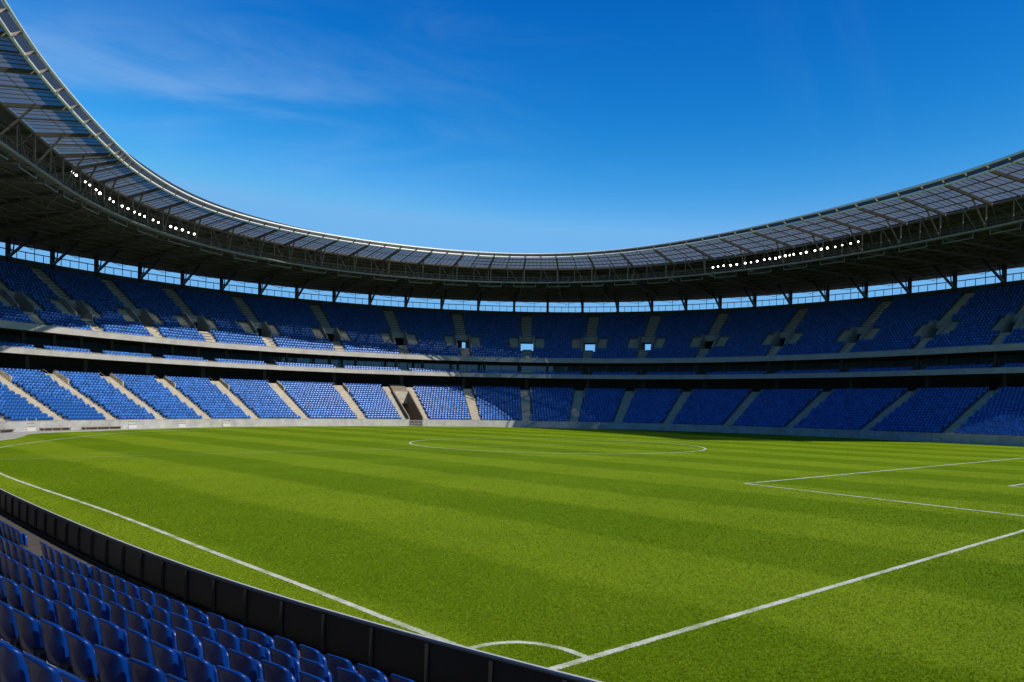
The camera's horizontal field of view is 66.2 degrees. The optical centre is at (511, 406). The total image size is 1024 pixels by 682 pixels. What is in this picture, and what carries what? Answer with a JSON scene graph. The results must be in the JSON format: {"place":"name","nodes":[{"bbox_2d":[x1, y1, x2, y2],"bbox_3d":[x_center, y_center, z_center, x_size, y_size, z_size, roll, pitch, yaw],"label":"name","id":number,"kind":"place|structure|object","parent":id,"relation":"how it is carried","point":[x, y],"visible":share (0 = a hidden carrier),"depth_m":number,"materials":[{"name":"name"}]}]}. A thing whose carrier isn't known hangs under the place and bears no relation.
{"place":"outdoors","nodes":[
{"label":"outdoors","id":0,"kind":"place"},
{"bbox_2d":[0,427,201,439],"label":"concrete apron","id":1,"kind":"object","parent":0,"point":[8,435],"visible":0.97,"depth_m":100.78,"materials":[{"name":"grey concrete"}]},
{"bbox_2d":[0,429,14,432],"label":"bench","id":2,"kind":"object","parent":1,"relation":"on","point":[6,430],"visible":1,"depth_m":97.74,"materials":[{"name":"metal"}]},
{"bbox_2d":[39,427,72,430],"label":"bench","id":3,"kind":"object","parent":1,"relation":"on","point":[55,429],"visible":0.94,"depth_m":106.30,"materials":[{"name":"metal"}]},
{"bbox_2d":[81,426,122,429],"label":"bench","id":4,"kind":"object","parent":1,"relation":"on","point":[99,428],"visible":0.94,"depth_m":113.21,"materials":[{"name":"metal"}]},
{"bbox_2d":[0,512,388,681],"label":"walkway","id":5,"kind":"structure","parent":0,"point":[34,539],"depth_m":23.34,"materials":[{"name":"grey concrete"}]},
{"bbox_2d":[0,426,1023,681],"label":"pitch","id":6,"kind":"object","parent":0,"point":[388,454],"visible":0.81,"depth_m":29.95,"materials":[{"name":"green plant"}]},
{"bbox_2d":[0,488,601,681],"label":"pitch barrier","id":7,"kind":"object","parent":6,"relation":"on","point":[386,650],"visible":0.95,"depth_m":14.24,"materials":[{"name":"metal"}]},
{"bbox_2d":[0,458,1023,681],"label":"grass","id":8,"kind":"structure","parent":6,"relation":"on","point":[723,592],"depth_m":22.03,"materials":[{"name":"green plant"}]},
{"bbox_2d":[0,430,1023,669],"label":"pitch markings","id":9,"kind":"object","parent":6,"relation":"on","point":[585,658],"visible":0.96,"depth_m":18.50,"materials":[{"name":"paint"}]},
{"bbox_2d":[0,0,1023,350],"label":"sky","id":10,"kind":"structure","parent":0,"point":[507,126],"materials":[{"name":"blue"}]},
{"label":"ground","id":11,"kind":"structure","parent":0,"visible":0},
{"bbox_2d":[0,255,1023,435],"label":"stadium stand","id":12,"kind":"object","parent":11,"relation":"on","point":[397,386],"visible":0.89,"depth_m":158.59,"materials":[{"name":"grey concrete"}]},
{"bbox_2d":[108,345,130,352],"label":"window","id":13,"kind":"structure","parent":12,"relation":"in","point":[115,348],"depth_m":139.42,"materials":[{"name":"black glass"}]},
{"bbox_2d":[407,363,420,369],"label":"window","id":14,"kind":"structure","parent":12,"relation":"in","point":[410,365],"depth_m":180.64,"materials":[{"name":"black glass"}]},
{"bbox_2d":[0,0,1023,315],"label":"stadium roof","id":15,"kind":"structure","parent":12,"relation":"on","point":[50,204],"depth_m":139.53,"materials":[{"name":"metal"}]},
{"bbox_2d":[0,260,1023,435],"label":"stadium seats","id":16,"kind":"object","parent":12,"relation":"on","point":[842,415],"visible":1,"depth_m":153.37,"materials":[{"name":"blue plastic"}]},
{"bbox_2d":[698,367,717,373],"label":"window","id":17,"kind":"structure","parent":12,"relation":"in","point":[703,370],"depth_m":174.23,"materials":[{"name":"black glass"}]},
{"bbox_2d":[0,418,1023,446],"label":"perimeter wall","id":18,"kind":"structure","parent":11,"relation":"on","point":[26,425],"depth_m":137.98,"materials":[{"name":"concrete"}]},
{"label":"seating terrace","id":19,"kind":"object","parent":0,"visible":0},
{"bbox_2d":[0,536,4,553],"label":"stadium chair","id":20,"kind":"object","parent":19,"relation":"on","point":[2,549],"visible":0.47,"depth_m":18.25,"materials":[{"name":"blue plastic"}]},
{"bbox_2d":[0,520,8,537],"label":"stadium chair","id":21,"kind":"object","parent":19,"relation":"on","point":[3,534],"visible":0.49,"depth_m":22.21,"materials":[{"name":"blue plastic"}]},
{"bbox_2d":[0,553,10,577],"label":"stadium chair","id":22,"kind":"object","parent":19,"relation":"on","point":[5,573],"visible":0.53,"depth_m":14.54,"materials":[{"name":"blue plastic"}]},
{"bbox_2d":[0,575,11,601],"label":"stadium chair","id":23,"kind":"object","parent":19,"relation":"on","point":[3,598],"visible":0.31,"depth_m":11.60,"materials":[{"name":"blue plastic"}]},
{"bbox_2d":[2,537,11,556],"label":"stadium chair","id":24,"kind":"object","parent":19,"relation":"on","point":[7,547],"visible":0.41,"depth_m":17.82,"materials":[{"name":"blue plastic"}]},
{"bbox_2d":[3,523,11,540],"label":"stadium chair","id":25,"kind":"object","parent":19,"relation":"on","point":[8,534],"visible":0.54,"depth_m":21.75,"materials":[{"name":"blue plastic"}]},
{"bbox_2d":[0,601,19,645],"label":"stadium chair","id":26,"kind":"object","parent":19,"relation":"on","point":[8,630],"visible":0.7,"depth_m":8.80,"materials":[{"name":"blue plastic"}]},
{"bbox_2d":[1,577,23,609],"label":"stadium chair","id":27,"kind":"object","parent":19,"relation":"on","point":[13,594],"visible":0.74,"depth_m":11.20,"materials":[{"name":"blue plastic"}]},
{"bbox_2d":[9,526,16,543],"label":"stadium chair","id":28,"kind":"object","parent":19,"relation":"on","point":[13,536],"visible":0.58,"depth_m":21.29,"materials":[{"name":"blue plastic"}]},
{"bbox_2d":[6,558,20,584],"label":"stadium chair","id":29,"kind":"object","parent":19,"relation":"on","point":[14,571],"visible":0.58,"depth_m":14.07,"materials":[{"name":"blue plastic"}]},
{"bbox_2d":[8,541,18,561],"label":"stadium chair","id":30,"kind":"object","parent":19,"relation":"on","point":[14,551],"visible":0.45,"depth_m":17.38,"materials":[{"name":"blue plastic"}]},
{"bbox_2d":[14,529,27,547],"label":"stadium chair","id":31,"kind":"object","parent":19,"relation":"on","point":[21,539],"visible":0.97,"depth_m":20.85,"materials":[{"name":"blue plastic"}]},
{"bbox_2d":[15,545,27,565],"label":"stadium chair","id":32,"kind":"object","parent":19,"relation":"on","point":[22,556],"visible":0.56,"depth_m":16.91,"materials":[{"name":"blue plastic"}]},
{"bbox_2d":[17,563,33,588],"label":"stadium chair","id":33,"kind":"object","parent":19,"relation":"on","point":[25,576],"visible":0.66,"depth_m":13.60,"materials":[{"name":"blue plastic"}]},
{"bbox_2d":[12,609,43,656],"bbox_3d":[-5.255,2.636,8.542,0.600,0.850,0.257,1,0,38],"label":"stadium chair","id":34,"kind":"object","parent":19,"relation":"on","point":[29,629],"visible":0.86,"depth_m":8.41,"materials":[{"name":"blue plastic"}]},
{"bbox_2d":[18,584,38,618],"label":"stadium chair","id":35,"kind":"object","parent":19,"relation":"on","point":[29,604],"visible":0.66,"depth_m":10.79,"materials":[{"name":"blue plastic"}]},
{"bbox_2d":[24,549,35,569],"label":"stadium chair","id":36,"kind":"object","parent":19,"relation":"on","point":[30,561],"visible":0.42,"depth_m":16.45,"materials":[{"name":"blue plastic"}]},
{"bbox_2d":[29,568,44,595],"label":"stadium chair","id":37,"kind":"object","parent":19,"relation":"on","point":[38,585],"visible":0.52,"depth_m":13.18,"materials":[{"name":"blue plastic"}]},
{"bbox_2d":[0,641,77,681],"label":"stadium chair","id":38,"kind":"object","parent":19,"relation":"on","point":[13,666],"visible":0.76,"depth_m":6.37,"materials":[{"name":"blue plastic"}]},
{"bbox_2d":[31,554,46,574],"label":"stadium chair","id":39,"kind":"object","parent":19,"relation":"on","point":[39,564],"visible":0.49,"depth_m":15.98,"materials":[{"name":"blue plastic"}]},
{"bbox_2d":[22,653,60,681],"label":"stadium chair","id":40,"kind":"object","parent":19,"relation":"on","point":[39,670],"visible":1,"depth_m":5.97,"materials":[{"name":"blue plastic"}]},
{"bbox_2d":[39,542,48,559],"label":"stadium chair","id":41,"kind":"object","parent":19,"relation":"on","point":[44,551],"visible":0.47,"depth_m":19.00,"materials":[{"name":"blue plastic"}]},
{"bbox_2d":[32,592,58,624],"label":"stadium chair","id":42,"kind":"object","parent":19,"relation":"on","point":[46,608],"visible":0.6,"depth_m":10.36,"materials":[{"name":"blue plastic"}]},
{"bbox_2d":[41,558,56,580],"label":"stadium chair","id":43,"kind":"object","parent":19,"relation":"on","point":[49,567],"visible":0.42,"depth_m":15.54,"materials":[{"name":"blue plastic"}]},
{"bbox_2d":[40,575,59,600],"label":"stadium chair","id":44,"kind":"object","parent":19,"relation":"on","point":[51,588],"visible":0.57,"depth_m":12.75,"materials":[{"name":"blue plastic"}]},
{"bbox_2d":[46,545,55,565],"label":"stadium chair","id":45,"kind":"object","parent":19,"relation":"on","point":[51,556],"visible":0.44,"depth_m":18.52,"materials":[{"name":"blue plastic"}]},
{"bbox_2d":[38,619,70,669],"bbox_3d":[-4.742,2.644,8.160,0.600,0.852,0.220,1,0,37],"label":"stadium chair","id":46,"kind":"object","parent":19,"relation":"on","point":[55,653],"visible":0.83,"depth_m":8.04,"materials":[{"name":"blue plastic"}]},
{"bbox_2d":[52,549,64,567],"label":"stadium chair","id":47,"kind":"object","parent":19,"relation":"on","point":[59,560],"visible":0.41,"depth_m":18.06,"materials":[{"name":"blue plastic"}]},
{"bbox_2d":[53,563,65,583],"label":"stadium chair","id":48,"kind":"object","parent":19,"relation":"on","point":[59,573],"visible":0.41,"depth_m":15.13,"materials":[{"name":"blue plastic"}]},
{"bbox_2d":[56,581,74,609],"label":"stadium chair","id":49,"kind":"object","parent":19,"relation":"on","point":[65,593],"visible":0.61,"depth_m":12.33,"materials":[{"name":"blue plastic"}]},
{"bbox_2d":[53,600,80,635],"bbox_3d":[-5.725,2.928,10.112,0.600,0.850,0.246,1,0,39],"label":"stadium chair","id":50,"kind":"object","parent":19,"relation":"on","point":[67,616],"visible":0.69,"depth_m":9.97,"materials":[{"name":"blue plastic"}]},
{"bbox_2d":[61,553,73,572],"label":"stadium chair","id":51,"kind":"object","parent":19,"relation":"on","point":[67,562],"visible":0.44,"depth_m":17.62,"materials":[{"name":"blue plastic"}]},
{"bbox_2d":[62,568,77,588],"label":"stadium chair","id":52,"kind":"object","parent":19,"relation":"on","point":[70,578],"visible":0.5,"depth_m":14.66,"materials":[{"name":"blue plastic"}]},
{"bbox_2d":[59,671,85,681],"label":"stadium chair","id":53,"kind":"object","parent":19,"relation":"on","point":[65,676],"visible":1,"depth_m":5.66,"materials":[{"name":"blue plastic"}]},
{"bbox_2d":[70,557,81,574],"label":"stadium chair","id":54,"kind":"object","parent":19,"relation":"on","point":[76,566],"visible":0.43,"depth_m":17.14,"materials":[{"name":"blue plastic"}]},
{"bbox_2d":[70,587,90,612],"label":"stadium chair","id":55,"kind":"object","parent":19,"relation":"on","point":[81,599],"visible":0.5,"depth_m":11.90,"materials":[{"name":"blue plastic"}]},
{"bbox_2d":[64,631,98,681],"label":"stadium chair","id":56,"kind":"object","parent":19,"relation":"on","point":[83,662],"visible":0.9,"depth_m":7.62,"materials":[{"name":"blue plastic"}]},
{"bbox_2d":[74,573,90,594],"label":"stadium chair","id":57,"kind":"object","parent":19,"relation":"on","point":[83,584],"visible":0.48,"depth_m":14.23,"materials":[{"name":"blue plastic"}]},
{"bbox_2d":[79,562,93,579],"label":"stadium chair","id":58,"kind":"object","parent":19,"relation":"on","point":[87,571],"visible":0.49,"depth_m":16.70,"materials":[{"name":"blue plastic"}]},
{"bbox_2d":[76,608,102,645],"bbox_3d":[-5.223,2.936,9.714,0.600,0.852,0.224,1,0,39],"label":"stadium chair","id":59,"kind":"object","parent":19,"relation":"on","point":[89,626],"visible":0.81,"depth_m":9.58,"materials":[{"name":"blue plastic"}]},
{"bbox_2d":[88,579,104,601],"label":"stadium chair","id":60,"kind":"object","parent":19,"relation":"on","point":[96,589],"visible":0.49,"depth_m":13.80,"materials":[{"name":"blue plastic"}]},
{"bbox_2d":[91,566,102,584],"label":"stadium chair","id":61,"kind":"object","parent":19,"relation":"on","point":[97,576],"visible":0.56,"depth_m":16.29,"materials":[{"name":"blue plastic"}]},
{"bbox_2d":[87,594,111,621],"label":"stadium chair","id":62,"kind":"object","parent":19,"relation":"on","point":[99,608],"visible":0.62,"depth_m":11.50,"materials":[{"name":"blue plastic"}]},
{"bbox_2d":[100,571,115,590],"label":"stadium chair","id":63,"kind":"object","parent":19,"relation":"on","point":[108,580],"visible":0.43,"depth_m":15.82,"materials":[{"name":"blue plastic"}]},
{"bbox_2d":[101,585,118,603],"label":"stadium chair","id":64,"kind":"object","parent":19,"relation":"on","point":[109,594],"visible":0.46,"depth_m":13.37,"materials":[{"name":"blue plastic"}]},
{"bbox_2d":[92,644,131,681],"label":"stadium chair","id":65,"kind":"object","parent":19,"relation":"on","point":[113,665],"visible":0.91,"depth_m":7.24,"materials":[{"name":"blue plastic"}]},
{"bbox_2d":[97,618,129,657],"bbox_3d":[-4.728,2.945,9.309,0.600,0.850,0.251,1,0,39],"label":"stadium chair","id":66,"kind":"object","parent":19,"relation":"on","point":[114,636],"visible":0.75,"depth_m":9.18,"materials":[{"name":"blue plastic"}]},
{"bbox_2d":[109,601,128,629],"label":"stadium chair","id":67,"kind":"object","parent":19,"relation":"on","point":[119,616],"visible":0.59,"depth_m":11.11,"materials":[{"name":"blue plastic"}]},
{"bbox_2d":[113,576,127,593],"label":"stadium chair","id":68,"kind":"object","parent":19,"relation":"on","point":[121,586],"visible":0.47,"depth_m":15.40,"materials":[{"name":"blue plastic"}]},
{"bbox_2d":[116,591,135,612],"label":"stadium chair","id":69,"kind":"object","parent":19,"relation":"on","point":[126,601],"visible":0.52,"depth_m":12.95,"materials":[{"name":"blue plastic"}]},
{"bbox_2d":[125,581,141,599],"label":"stadium chair","id":70,"kind":"object","parent":19,"relation":"on","point":[133,591],"visible":0.38,"depth_m":14.95,"materials":[{"name":"blue plastic"}]},
{"bbox_2d":[125,610,151,639],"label":"stadium chair","id":71,"kind":"object","parent":19,"relation":"on","point":[138,623],"visible":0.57,"depth_m":10.67,"materials":[{"name":"blue plastic"}]},
{"bbox_2d":[125,628,153,664],"bbox_3d":[-4.222,2.953,8.914,0.600,0.852,0.223,1,0,41],"label":"stadium chair","id":72,"kind":"object","parent":19,"relation":"on","point":[139,646],"visible":0.62,"depth_m":8.78,"materials":[{"name":"blue plastic"}]},
{"bbox_2d":[133,598,154,619],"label":"stadium chair","id":73,"kind":"object","parent":19,"relation":"on","point":[144,609],"visible":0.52,"depth_m":12.54,"materials":[{"name":"blue plastic"}]},
{"bbox_2d":[128,658,166,681],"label":"stadium chair","id":74,"kind":"object","parent":19,"relation":"on","point":[141,671],"visible":0.89,"depth_m":6.86,"materials":[{"name":"blue plastic"}]},
{"bbox_2d":[139,587,155,605],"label":"stadium chair","id":75,"kind":"object","parent":19,"relation":"on","point":[147,596],"visible":0.43,"depth_m":14.53,"materials":[{"name":"blue plastic"}]},
{"bbox_2d":[151,604,172,628],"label":"stadium chair","id":76,"kind":"object","parent":19,"relation":"on","point":[162,615],"visible":0.41,"depth_m":12.11,"materials":[{"name":"blue plastic"}]},
{"bbox_2d":[148,618,176,649],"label":"stadium chair","id":77,"kind":"object","parent":19,"relation":"on","point":[163,634],"visible":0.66,"depth_m":10.28,"materials":[{"name":"blue plastic"}]},
{"bbox_2d":[154,593,171,612],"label":"stadium chair","id":78,"kind":"object","parent":19,"relation":"on","point":[163,601],"visible":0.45,"depth_m":14.10,"materials":[{"name":"blue plastic"}]},
{"bbox_2d":[148,640,186,680],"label":"stadium chair","id":79,"kind":"object","parent":19,"relation":"on","point":[167,660],"visible":0.68,"depth_m":8.37,"materials":[{"name":"blue plastic"}]},
{"bbox_2d":[165,673,187,681],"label":"stadium chair","id":80,"kind":"object","parent":19,"relation":"on","point":[170,677],"visible":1,"depth_m":6.53,"materials":[{"name":"blue plastic"}]},
{"bbox_2d":[170,599,188,617],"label":"stadium chair","id":81,"kind":"object","parent":19,"relation":"on","point":[179,608],"visible":0.43,"depth_m":13.67,"materials":[{"name":"blue plastic"}]},
{"bbox_2d":[170,612,193,633],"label":"stadium chair","id":82,"kind":"object","parent":19,"relation":"on","point":[181,621],"visible":0.41,"depth_m":11.71,"materials":[{"name":"blue plastic"}]},
{"bbox_2d":[174,627,203,658],"bbox_3d":[-4.135,3.254,10.016,0.600,0.852,0.224,1,0,38],"label":"stadium chair","id":83,"kind":"object","parent":19,"relation":"on","point":[188,642],"visible":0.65,"depth_m":9.90,"materials":[{"name":"blue plastic"}]},
{"bbox_2d":[186,606,208,624],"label":"stadium chair","id":84,"kind":"object","parent":19,"relation":"on","point":[195,614],"visible":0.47,"depth_m":13.26,"materials":[{"name":"blue plastic"}]},
{"bbox_2d":[181,652,218,681],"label":"stadium chair","id":85,"kind":"object","parent":19,"relation":"on","point":[198,669],"visible":0.96,"depth_m":8.00,"materials":[{"name":"blue plastic"}]},
{"bbox_2d":[191,620,217,657],"bbox_3d":[-4.473,3.550,11.449,0.600,0.848,0.278,1,0,36],"label":"stadium chair","id":86,"kind":"object","parent":19,"relation":"on","point":[200,629],"visible":0.44,"depth_m":11.32,"materials":[{"name":"blue plastic"}]},
{"bbox_2d":[201,637,229,668],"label":"stadium chair","id":87,"kind":"object","parent":19,"relation":"on","point":[215,653],"visible":0.56,"depth_m":9.49,"materials":[{"name":"blue plastic"}]},
{"bbox_2d":[207,612,227,631],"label":"stadium chair","id":88,"kind":"object","parent":19,"relation":"on","point":[217,621],"visible":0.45,"depth_m":12.86,"materials":[{"name":"blue plastic"}]},
{"bbox_2d":[216,628,241,651],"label":"stadium chair","id":89,"kind":"object","parent":19,"relation":"on","point":[227,640],"visible":0.38,"depth_m":10.91,"materials":[{"name":"blue plastic"}]},
{"bbox_2d":[216,665,250,681],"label":"stadium chair","id":90,"kind":"object","parent":19,"relation":"on","point":[224,674],"visible":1,"depth_m":7.61,"materials":[{"name":"blue plastic"}]},
{"bbox_2d":[226,620,248,639],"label":"stadium chair","id":91,"kind":"object","parent":19,"relation":"on","point":[238,630],"visible":0.42,"depth_m":12.43,"materials":[{"name":"blue plastic"}]},
{"bbox_2d":[227,648,263,681],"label":"stadium chair","id":92,"kind":"object","parent":19,"relation":"on","point":[249,666],"visible":0.73,"depth_m":9.08,"materials":[{"name":"blue plastic"}]},
{"bbox_2d":[239,638,270,661],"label":"stadium chair","id":93,"kind":"object","parent":19,"relation":"on","point":[256,651],"visible":0.52,"depth_m":10.50,"materials":[{"name":"blue plastic"}]},
{"bbox_2d":[247,628,274,648],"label":"stadium chair","id":94,"kind":"object","parent":19,"relation":"on","point":[262,639],"visible":0.45,"depth_m":12.02,"materials":[{"name":"blue plastic"}]},
{"bbox_2d":[261,659,295,681],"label":"stadium chair","id":95,"kind":"object","parent":19,"relation":"on","point":[273,672],"visible":1,"depth_m":8.71,"materials":[{"name":"blue plastic"}]},
{"bbox_2d":[269,647,300,681],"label":"stadium chair","id":96,"kind":"object","parent":19,"relation":"on","point":[286,660],"visible":0.56,"depth_m":10.12,"materials":[{"name":"blue plastic"}]},
{"bbox_2d":[273,635,298,659],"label":"stadium chair","id":97,"kind":"object","parent":19,"relation":"on","point":[288,646],"visible":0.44,"depth_m":11.63,"materials":[{"name":"blue plastic"}]},
{"bbox_2d":[299,671,325,681],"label":"stadium chair","id":98,"kind":"object","parent":19,"relation":"on","point":[306,677],"visible":1,"depth_m":8.37,"materials":[{"name":"blue plastic"}]},
{"bbox_2d":[299,644,326,666],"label":"stadium chair","id":99,"kind":"object","parent":19,"relation":"on","point":[309,653],"visible":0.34,"depth_m":11.24,"materials":[{"name":"blue plastic"}]},
{"bbox_2d":[299,657,331,681],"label":"stadium chair","id":100,"kind":"object","parent":19,"relation":"on","point":[318,669],"visible":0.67,"depth_m":9.73,"materials":[{"name":"blue plastic"}]},
{"bbox_2d":[326,654,355,681],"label":"stadium chair","id":101,"kind":"object","parent":19,"relation":"on","point":[333,662],"visible":0.52,"depth_m":10.89,"materials":[{"name":"blue plastic"}]},
{"bbox_2d":[336,667,365,681],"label":"stadium chair","id":102,"kind":"object","parent":19,"relation":"on","point":[344,675],"visible":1,"depth_m":9.41,"materials":[{"name":"blue plastic"}]},
{"bbox_2d":[357,663,387,681],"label":"stadium chair","id":103,"kind":"object","parent":19,"relation":"on","point":[368,673],"visible":0.83,"depth_m":10.45,"materials":[{"name":"blue plastic"}]},
{"bbox_2d":[390,674,414,681],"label":"stadium chair","id":104,"kind":"object","parent":19,"relation":"on","point":[396,678],"visible":1,"depth_m":10.10,"materials":[{"name":"blue plastic"}]}
]}

